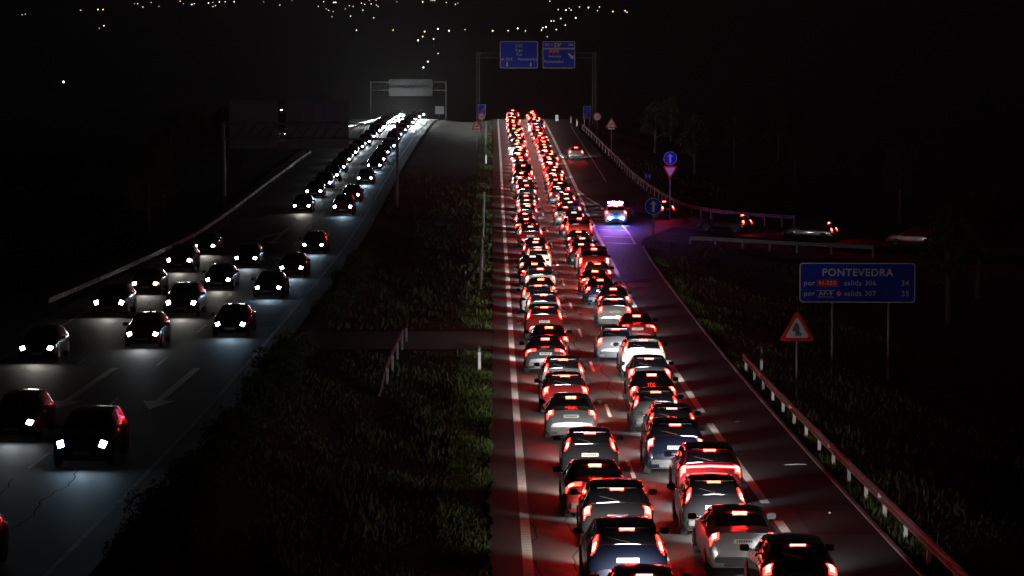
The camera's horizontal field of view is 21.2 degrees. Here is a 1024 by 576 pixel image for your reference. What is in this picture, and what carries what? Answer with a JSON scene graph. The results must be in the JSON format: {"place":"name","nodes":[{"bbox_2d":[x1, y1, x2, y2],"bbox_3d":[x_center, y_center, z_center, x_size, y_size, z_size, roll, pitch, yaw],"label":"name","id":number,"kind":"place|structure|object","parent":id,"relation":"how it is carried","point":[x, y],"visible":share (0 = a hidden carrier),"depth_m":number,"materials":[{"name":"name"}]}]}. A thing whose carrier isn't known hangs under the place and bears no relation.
{"place":"outdoors","nodes":[
{"label":"outdoors","id":0,"kind":"place"},
{"bbox_2d":[0,119,442,575],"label":"oncoming road","id":1,"kind":"structure","parent":0,"point":[52,531],"depth_m":121.05,"materials":[{"name":"grey asphalt"}]},
{"bbox_2d":[0,514,8,561],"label":"car","id":2,"kind":"object","parent":1,"relation":"on","point":[4,536],"visible":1,"depth_m":67.87,"materials":[{"name":"black paint"}]},
{"bbox_2d":[17,324,69,360],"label":"car","id":3,"kind":"object","parent":1,"relation":"on","point":[45,341],"visible":1,"depth_m":122.58,"materials":[{"name":"black paint"}]},
{"bbox_2d":[54,368,116,408],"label":"arrow marking","id":4,"kind":"object","parent":1,"relation":"on","point":[65,402],"visible":0.78,"depth_m":109.92,"materials":[{"name":"paint"}]},
{"bbox_2d":[53,405,128,465],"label":"car","id":5,"kind":"object","parent":1,"relation":"on","point":[93,433],"visible":1,"depth_m":87.24,"materials":[{"name":"black paint"}]},
{"bbox_2d":[91,282,136,315],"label":"car","id":6,"kind":"object","parent":1,"relation":"on","point":[115,296],"visible":1,"depth_m":147.17,"materials":[{"name":"black paint"}]},
{"bbox_2d":[123,311,170,345],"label":"car","id":7,"kind":"object","parent":1,"relation":"on","point":[150,327],"visible":1,"depth_m":129.71,"materials":[{"name":"black paint"}]},
{"bbox_2d":[129,267,168,292],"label":"car","id":8,"kind":"object","parent":1,"relation":"on","point":[150,279],"visible":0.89,"depth_m":162.76,"materials":[{"name":"red paint"}]},
{"bbox_2d":[144,368,199,408],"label":"arrow marking","id":9,"kind":"object","parent":1,"relation":"on","point":[159,401],"visible":1,"depth_m":109.18,"materials":[{"name":"paint"}]},
{"bbox_2d":[164,244,199,270],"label":"car","id":10,"kind":"object","parent":1,"relation":"on","point":[183,255],"visible":1,"depth_m":180.64,"materials":[{"name":"black paint"}]},
{"bbox_2d":[163,282,206,315],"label":"car","id":11,"kind":"object","parent":1,"relation":"on","point":[186,297],"visible":0.99,"depth_m":146.91,"materials":[{"name":"grey paint"}]},
{"bbox_2d":[191,232,222,253],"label":"car","id":12,"kind":"object","parent":1,"relation":"on","point":[208,241],"visible":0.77,"depth_m":196.95,"materials":[{"name":"black paint"}]},
{"bbox_2d":[0,119,430,575],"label":"edge line","id":13,"kind":"object","parent":1,"relation":"on","point":[97,522],"visible":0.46,"depth_m":103.57,"materials":[{"name":"paint"}]},
{"bbox_2d":[202,263,239,288],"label":"car","id":14,"kind":"object","parent":1,"relation":"on","point":[222,274],"visible":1,"depth_m":165.76,"materials":[{"name":"black paint"}]},
{"bbox_2d":[210,303,255,335],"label":"car","id":15,"kind":"object","parent":1,"relation":"on","point":[235,318],"visible":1,"depth_m":135.42,"materials":[{"name":"black paint"}]},
{"bbox_2d":[231,243,263,266],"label":"car","id":16,"kind":"object","parent":1,"relation":"on","point":[249,254],"visible":0.99,"depth_m":184.38,"materials":[{"name":"blue paint"}]},
{"bbox_2d":[251,270,288,297],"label":"car","id":17,"kind":"object","parent":1,"relation":"on","point":[272,282],"visible":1,"depth_m":159.50,"materials":[{"name":"black paint"}]},
{"bbox_2d":[276,252,309,276],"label":"car","id":18,"kind":"object","parent":1,"relation":"on","point":[294,263],"visible":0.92,"depth_m":175.93,"materials":[{"name":"red paint"}]},
{"bbox_2d":[290,194,314,211],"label":"car","id":19,"kind":"object","parent":1,"relation":"on","point":[303,202],"visible":1,"depth_m":240.71,"materials":[{"name":"blue paint"}]},
{"bbox_2d":[299,231,328,252],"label":"car","id":20,"kind":"object","parent":1,"relation":"on","point":[315,240],"visible":0.99,"depth_m":197.29,"materials":[{"name":"black paint"}]},
{"bbox_2d":[303,181,325,196],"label":"car","id":21,"kind":"object","parent":1,"relation":"on","point":[315,188],"visible":0.94,"depth_m":259.10,"materials":[{"name":"blue paint"}]},
{"bbox_2d":[330,194,356,214],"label":"car","id":22,"kind":"object","parent":1,"relation":"on","point":[344,203],"visible":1,"depth_m":237.70,"materials":[{"name":"red paint"}]},
{"bbox_2d":[355,168,375,183],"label":"car","id":23,"kind":"object","parent":1,"relation":"on","point":[366,175],"visible":1,"depth_m":277.54,"materials":[{"name":"grey paint"}]},
{"bbox_2d":[0,0,1023,575],"bbox_3d":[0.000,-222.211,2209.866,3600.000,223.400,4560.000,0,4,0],"label":"ground","id":24,"kind":"structure","parent":0,"point":[92,92],"depth_m":326.74,"materials":[{"name":"green plant"}]},
{"bbox_2d":[101,513,182,575],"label":"median bush","id":25,"kind":"object","parent":24,"relation":"on","point":[150,556],"visible":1,"depth_m":66.50,"materials":[{"name":"green plant"}]},
{"bbox_2d":[122,151,172,237],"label":"tree","id":26,"kind":"object","parent":24,"relation":"on","point":[151,172],"visible":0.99,"depth_m":214.88,"materials":[{"name":"green plant"}]},
{"bbox_2d":[113,501,192,556],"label":"median bush","id":27,"kind":"object","parent":24,"relation":"on","point":[172,524],"visible":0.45,"depth_m":69.03,"materials":[{"name":"green plant"}]},
{"bbox_2d":[141,146,178,219],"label":"tree","id":28,"kind":"object","parent":24,"relation":"on","point":[168,156],"visible":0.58,"depth_m":234.91,"materials":[{"name":"green plant"}]},
{"bbox_2d":[123,479,198,526],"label":"median bush","id":29,"kind":"object","parent":24,"relation":"on","point":[168,498],"visible":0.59,"depth_m":73.68,"materials":[{"name":"green plant"}]},
{"bbox_2d":[45,151,310,311],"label":"guardrail","id":30,"kind":"object","parent":24,"relation":"on","point":[72,291],"visible":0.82,"depth_m":189.75,"materials":[{"name":"metal"}]},
{"bbox_2d":[163,450,223,496],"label":"median bush","id":31,"kind":"object","parent":24,"relation":"on","point":[188,473],"visible":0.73,"depth_m":79.29,"materials":[{"name":"green plant"}]},
{"bbox_2d":[168,448,227,487],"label":"median bush","id":32,"kind":"object","parent":24,"relation":"on","point":[220,465],"visible":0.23,"depth_m":81.61,"materials":[{"name":"green plant"}]},
{"bbox_2d":[211,404,264,445],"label":"median bush","id":33,"kind":"object","parent":24,"relation":"on","point":[247,418],"visible":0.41,"depth_m":92.24,"materials":[{"name":"green plant"}]},
{"bbox_2d":[234,380,279,410],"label":"median bush","id":34,"kind":"object","parent":24,"relation":"on","point":[251,396],"visible":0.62,"depth_m":101.44,"materials":[{"name":"green plant"}]},
{"bbox_2d":[241,370,285,395],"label":"median bush","id":35,"kind":"object","parent":24,"relation":"on","point":[264,378],"visible":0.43,"depth_m":106.84,"materials":[{"name":"green plant"}]},
{"bbox_2d":[250,346,305,377],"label":"median bush","id":36,"kind":"object","parent":24,"relation":"on","point":[265,362],"visible":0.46,"depth_m":113.80,"materials":[{"name":"green plant"}]},
{"bbox_2d":[261,358,303,390],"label":"median bush","id":37,"kind":"object","parent":24,"relation":"on","point":[290,368],"visible":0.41,"depth_m":110.93,"materials":[{"name":"green plant"}]},
{"bbox_2d":[269,335,308,365],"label":"median bush","id":38,"kind":"object","parent":24,"relation":"on","point":[291,348],"visible":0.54,"depth_m":119.02,"materials":[{"name":"green plant"}]},
{"bbox_2d":[271,329,316,359],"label":"median bush","id":39,"kind":"object","parent":24,"relation":"on","point":[308,352],"visible":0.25,"depth_m":121.57,"materials":[{"name":"green plant"}]},
{"bbox_2d":[222,99,398,206],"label":"overhead sign gantry","id":40,"kind":"object","parent":24,"relation":"on","point":[312,124],"visible":0.97,"depth_m":249.72,"materials":[{"name":"metal"}]},
{"bbox_2d":[293,332,491,348],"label":"median path","id":41,"kind":"structure","parent":24,"relation":"on","point":[387,340],"depth_m":133.01,"materials":[{"name":"concrete"}]},
{"bbox_2d":[378,328,407,396],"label":"guardrail","id":42,"kind":"object","parent":24,"relation":"on","point":[391,355],"visible":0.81,"depth_m":121.01,"materials":[{"name":"metal"}]},
{"bbox_2d":[370,79,446,119],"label":"overhead sign gantry","id":43,"kind":"object","parent":24,"relation":"on","point":[410,87],"visible":0.99,"depth_m":468.89,"materials":[{"name":"metal"}]},
{"bbox_2d":[478,192,485,294],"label":"guardrail","id":44,"kind":"object","parent":24,"relation":"on","point":[482,253],"visible":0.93,"depth_m":195.22,"materials":[{"name":"metal"}]},
{"bbox_2d":[476,53,595,123],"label":"overhead sign gantry","id":45,"kind":"object","parent":24,"relation":"on","point":[538,54],"visible":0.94,"depth_m":438.68,"materials":[{"name":"metal"}]},
{"bbox_2d":[500,41,537,67],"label":"direction sign","id":46,"kind":"object","parent":45,"relation":"attached to","point":[518,54],"visible":1,"depth_m":437.97,"materials":[{"name":"blue metal"}]},
{"bbox_2d":[543,41,574,67],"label":"direction sign","id":47,"kind":"object","parent":45,"relation":"attached to","point":[558,58],"visible":1,"depth_m":437.97,"materials":[{"name":"blue metal"}]},
{"bbox_2d":[640,100,675,152],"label":"tree","id":48,"kind":"object","parent":24,"relation":"on","point":[655,108],"visible":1,"depth_m":343.85,"materials":[{"name":"green plant"}]},
{"bbox_2d":[661,96,679,141],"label":"tree","id":49,"kind":"object","parent":24,"relation":"on","point":[672,104],"visible":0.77,"depth_m":379.11,"materials":[{"name":"green plant"}]},
{"bbox_2d":[582,124,795,227],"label":"guardrail","id":50,"kind":"object","parent":24,"relation":"on","point":[747,214],"visible":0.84,"depth_m":242.01,"materials":[{"name":"metal"}]},
{"bbox_2d":[432,125,952,575],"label":"grass","id":51,"kind":"structure","parent":24,"relation":"on","point":[479,396],"depth_m":91.38,"materials":[{"name":"green plant"}]},
{"bbox_2d":[674,111,713,175],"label":"tree","id":52,"kind":"object","parent":24,"relation":"on","point":[691,130],"visible":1,"depth_m":299.56,"materials":[{"name":"green plant"}]},
{"bbox_2d":[762,106,791,161],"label":"tree","id":53,"kind":"object","parent":24,"relation":"on","point":[779,129],"visible":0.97,"depth_m":339.27,"materials":[{"name":"green plant"}]},
{"bbox_2d":[689,236,873,257],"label":"guardrail","id":54,"kind":"object","parent":24,"relation":"on","point":[795,243],"visible":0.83,"depth_m":206.60,"materials":[{"name":"metal"}]},
{"bbox_2d":[642,246,925,575],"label":"kerb","id":55,"kind":"structure","parent":24,"relation":"on","point":[894,546],"depth_m":89.95,"materials":[{"name":"concrete"}]},
{"bbox_2d":[782,135,809,186],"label":"tree","id":56,"kind":"object","parent":24,"relation":"on","point":[797,147],"visible":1,"depth_m":289.55,"materials":[{"name":"green plant"}]},
{"bbox_2d":[781,312,812,398],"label":"merge warning sign","id":57,"kind":"object","parent":24,"relation":"on","point":[796,329],"visible":0.93,"depth_m":108.36,"materials":[{"name":"metal"}]},
{"bbox_2d":[743,354,969,575],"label":"guardrail","id":58,"kind":"object","parent":24,"relation":"on","point":[928,542],"visible":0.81,"depth_m":79.55,"materials":[{"name":"metal"}]},
{"bbox_2d":[799,263,915,379],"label":"distance sign","id":59,"kind":"object","parent":24,"relation":"on","point":[833,283],"visible":1,"depth_m":117.24,"materials":[{"name":"blue metal"}]},
{"bbox_2d":[879,141,918,224],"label":"tree","id":60,"kind":"object","parent":24,"relation":"on","point":[894,161],"visible":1,"depth_m":239.87,"materials":[{"name":"green plant"}]},
{"bbox_2d":[909,200,984,323],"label":"tree","id":61,"kind":"object","parent":24,"relation":"on","point":[952,218],"visible":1,"depth_m":150.24,"materials":[{"name":"green plant"}]},
{"bbox_2d":[486,119,916,575],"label":"outbound road","id":62,"kind":"structure","parent":0,"point":[760,438],"depth_m":103.61,"materials":[{"name":"grey asphalt"}]},
{"bbox_2d":[0,209,752,575],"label":"tar seams on road","id":63,"kind":"structure","parent":62,"relation":"on","point":[492,403],"depth_m":88.49,"materials":[{"name":"black asphalt"}]},
{"bbox_2d":[0,279,874,533],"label":"asphalt patches on road","id":64,"kind":"structure","parent":62,"relation":"on","point":[834,521],"depth_m":93.92,"materials":[{"name":"grey asphalt"}]},
{"bbox_2d":[0,389,55,438],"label":"car","id":65,"kind":"object","parent":64,"relation":"on","point":[27,412],"visible":0.99,"depth_m":94.68,"materials":[{"name":"black paint"}]},
{"bbox_2d":[497,119,515,365],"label":"edge line","id":66,"kind":"object","parent":62,"relation":"on","point":[510,334],"visible":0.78,"depth_m":175.33,"materials":[{"name":"paint"}]},
{"bbox_2d":[510,366,533,575],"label":"edge line","id":67,"kind":"object","parent":62,"relation":"on","point":[527,559],"visible":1,"depth_m":82.23,"materials":[{"name":"paint"}]},
{"bbox_2d":[514,224,544,244],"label":"car","id":68,"kind":"object","parent":62,"relation":"on","point":[525,232],"visible":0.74,"depth_m":202.54,"materials":[{"name":"red paint"}]},
{"bbox_2d":[516,282,557,313],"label":"car","id":69,"kind":"object","parent":62,"relation":"on","point":[528,288],"visible":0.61,"depth_m":147.79,"materials":[{"name":"silver metal"}]},
{"bbox_2d":[520,266,558,286],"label":"car","id":70,"kind":"object","parent":62,"relation":"on","point":[538,271],"visible":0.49,"depth_m":160.82,"materials":[{"name":"silver metal"}]},
{"bbox_2d":[521,291,564,313],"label":"car","id":71,"kind":"object","parent":62,"relation":"on","point":[538,297],"visible":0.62,"depth_m":141.32,"materials":[{"name":"grey paint"}]},
{"bbox_2d":[520,303,566,338],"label":"car","id":72,"kind":"object","parent":62,"relation":"on","point":[542,313],"visible":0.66,"depth_m":133.09,"materials":[{"name":"red paint"}]},
{"bbox_2d":[519,335,569,371],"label":"car","id":73,"kind":"object","parent":62,"relation":"on","point":[539,349],"visible":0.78,"depth_m":117.34,"materials":[{"name":"grey paint"}]},
{"bbox_2d":[524,324,571,354],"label":"car","id":74,"kind":"object","parent":62,"relation":"on","point":[558,330],"visible":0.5,"depth_m":123.88,"materials":[{"name":"black paint"}]},
{"bbox_2d":[534,355,587,387],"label":"car","id":75,"kind":"object","parent":62,"relation":"on","point":[561,363],"visible":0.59,"depth_m":108.29,"materials":[{"name":"grey paint"}]},
{"bbox_2d":[534,371,591,412],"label":"car","id":76,"kind":"object","parent":62,"relation":"on","point":[552,383],"visible":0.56,"depth_m":101.85,"materials":[{"name":"red paint"}]},
{"bbox_2d":[539,392,601,437],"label":"car","id":77,"kind":"object","parent":62,"relation":"on","point":[564,412],"visible":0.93,"depth_m":93.84,"materials":[{"name":"grey paint"}]},
{"bbox_2d":[563,216,592,240],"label":"van","id":78,"kind":"object","parent":62,"relation":"on","point":[578,222],"visible":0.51,"depth_m":205.34,"materials":[{"name":"red paint"}]},
{"bbox_2d":[553,426,622,476],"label":"car","id":79,"kind":"object","parent":62,"relation":"on","point":[580,442],"visible":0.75,"depth_m":83.59,"materials":[{"name":"black paint"}]},
{"bbox_2d":[553,458,630,515],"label":"car","id":80,"kind":"object","parent":62,"relation":"on","point":[577,474],"visible":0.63,"depth_m":76.08,"materials":[{"name":"red paint"}]},
{"bbox_2d":[574,246,610,279],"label":"van","id":81,"kind":"object","parent":62,"relation":"on","point":[592,254],"visible":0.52,"depth_m":172.63,"materials":[{"name":"red paint"}]},
{"bbox_2d":[575,269,611,294],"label":"car","id":82,"kind":"object","parent":62,"relation":"on","point":[585,275],"visible":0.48,"depth_m":161.49,"materials":[{"name":"red paint"}]},
{"bbox_2d":[579,277,617,304],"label":"car","id":83,"kind":"object","parent":62,"relation":"on","point":[595,284],"visible":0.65,"depth_m":154.44,"materials":[{"name":"blue paint"}]},
{"bbox_2d":[591,286,631,307],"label":"car","id":84,"kind":"object","parent":62,"relation":"on","point":[611,291],"visible":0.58,"depth_m":147.90,"materials":[{"name":"grey paint"}]},
{"bbox_2d":[591,296,632,325],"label":"car","id":85,"kind":"object","parent":62,"relation":"on","point":[607,309],"visible":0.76,"depth_m":140.12,"materials":[{"name":"silver metal"}]},
{"bbox_2d":[570,477,656,544],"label":"car","id":86,"kind":"object","parent":62,"relation":"on","point":[597,497],"visible":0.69,"depth_m":69.76,"materials":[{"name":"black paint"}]},
{"bbox_2d":[590,325,637,359],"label":"car","id":87,"kind":"object","parent":62,"relation":"on","point":[606,337],"visible":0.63,"depth_m":122.33,"materials":[{"name":"silver metal"}]},
{"bbox_2d":[601,202,628,224],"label":"police car","id":88,"kind":"object","parent":62,"relation":"on","point":[615,212],"visible":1,"depth_m":226.23,"materials":[{"name":"white paint"}]},
{"bbox_2d":[573,515,668,575],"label":"car","id":89,"kind":"object","parent":62,"relation":"on","point":[608,543],"visible":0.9,"depth_m":62.89,"materials":[{"name":"blue paint"}]},
{"bbox_2d":[542,119,704,411],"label":"line","id":90,"kind":"object","parent":62,"relation":"on","point":[691,396],"visible":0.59,"depth_m":176.60,"materials":[{"name":"paint"}]},
{"bbox_2d":[612,313,657,335],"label":"car","id":91,"kind":"object","parent":62,"relation":"on","point":[641,323],"visible":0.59,"depth_m":130.16,"materials":[{"name":"red paint"}]},
{"bbox_2d":[613,335,666,375],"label":"car","id":92,"kind":"object","parent":62,"relation":"on","point":[630,346],"visible":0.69,"depth_m":115.39,"materials":[{"name":"white paint"}]},
{"bbox_2d":[589,563,690,575],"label":"car","id":93,"kind":"object","parent":62,"relation":"on","point":[640,569],"visible":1,"depth_m":58.33,"materials":[{"name":"grey paint"}]},
{"bbox_2d":[620,354,673,386],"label":"car","id":94,"kind":"object","parent":62,"relation":"on","point":[641,362],"visible":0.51,"depth_m":108.72,"materials":[{"name":"grey paint"}]},
{"bbox_2d":[620,370,677,403],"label":"car","id":95,"kind":"object","parent":62,"relation":"on","point":[644,378],"visible":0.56,"depth_m":102.70,"materials":[{"name":"black paint"}]},
{"bbox_2d":[627,201,674,218],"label":"car","id":96,"kind":"object","parent":62,"relation":"on","point":[637,209],"visible":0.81,"depth_m":234.19,"materials":[{"name":"black paint"}]},
{"bbox_2d":[622,386,683,430],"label":"car","id":97,"kind":"object","parent":62,"relation":"on","point":[642,399],"visible":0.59,"depth_m":96.14,"materials":[{"name":"grey paint"}]},
{"bbox_2d":[636,402,700,439],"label":"car","id":98,"kind":"object","parent":62,"relation":"on","point":[669,409],"visible":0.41,"depth_m":90.88,"materials":[{"name":"black paint"}]},
{"bbox_2d":[635,417,706,473],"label":"car","id":99,"kind":"object","parent":62,"relation":"on","point":[661,436],"visible":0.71,"depth_m":84.62,"materials":[{"name":"blue paint"}]},
{"bbox_2d":[664,441,742,491],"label":"car","id":100,"kind":"object","parent":62,"relation":"on","point":[691,457],"visible":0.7,"depth_m":78.09,"materials":[{"name":"red paint"}]},
{"bbox_2d":[667,473,747,533],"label":"car","id":101,"kind":"object","parent":62,"relation":"on","point":[698,494],"visible":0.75,"depth_m":72.27,"materials":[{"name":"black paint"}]},
{"bbox_2d":[688,504,776,571],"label":"car","id":102,"kind":"object","parent":62,"relation":"on","point":[721,533],"visible":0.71,"depth_m":66.51,"materials":[{"name":"silver metal"}]},
{"bbox_2d":[706,423,790,532],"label":"line","id":103,"kind":"object","parent":62,"relation":"on","point":[762,498],"visible":0.59,"depth_m":82.68,"materials":[{"name":"paint"}]},
{"bbox_2d":[740,532,837,575],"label":"car","id":104,"kind":"object","parent":62,"relation":"on","point":[788,554],"visible":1,"depth_m":61.53,"materials":[{"name":"black paint"}]},
{"bbox_2d":[618,171,1023,253],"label":"slip road","id":105,"kind":"structure","parent":0,"point":[695,221],"depth_m":218.01,"materials":[{"name":"grey asphalt"}]},
{"bbox_2d":[663,152,676,219],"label":"yield sign","id":106,"kind":"object","parent":105,"relation":"on","point":[670,158],"visible":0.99,"depth_m":231.82,"materials":[{"name":"metal"}]},
{"bbox_2d":[699,214,752,232],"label":"car","id":107,"kind":"object","parent":105,"relation":"on","point":[735,223],"visible":1,"depth_m":219.81,"materials":[{"name":"black paint"}]},
{"bbox_2d":[782,221,838,240],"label":"car","id":108,"kind":"object","parent":105,"relation":"on","point":[823,231],"visible":1,"depth_m":213.73,"materials":[{"name":"black paint"}]},
{"bbox_2d":[886,227,939,246],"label":"car","id":109,"kind":"object","parent":105,"relation":"on","point":[914,236],"visible":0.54,"depth_m":210.65,"materials":[{"name":"red paint"}]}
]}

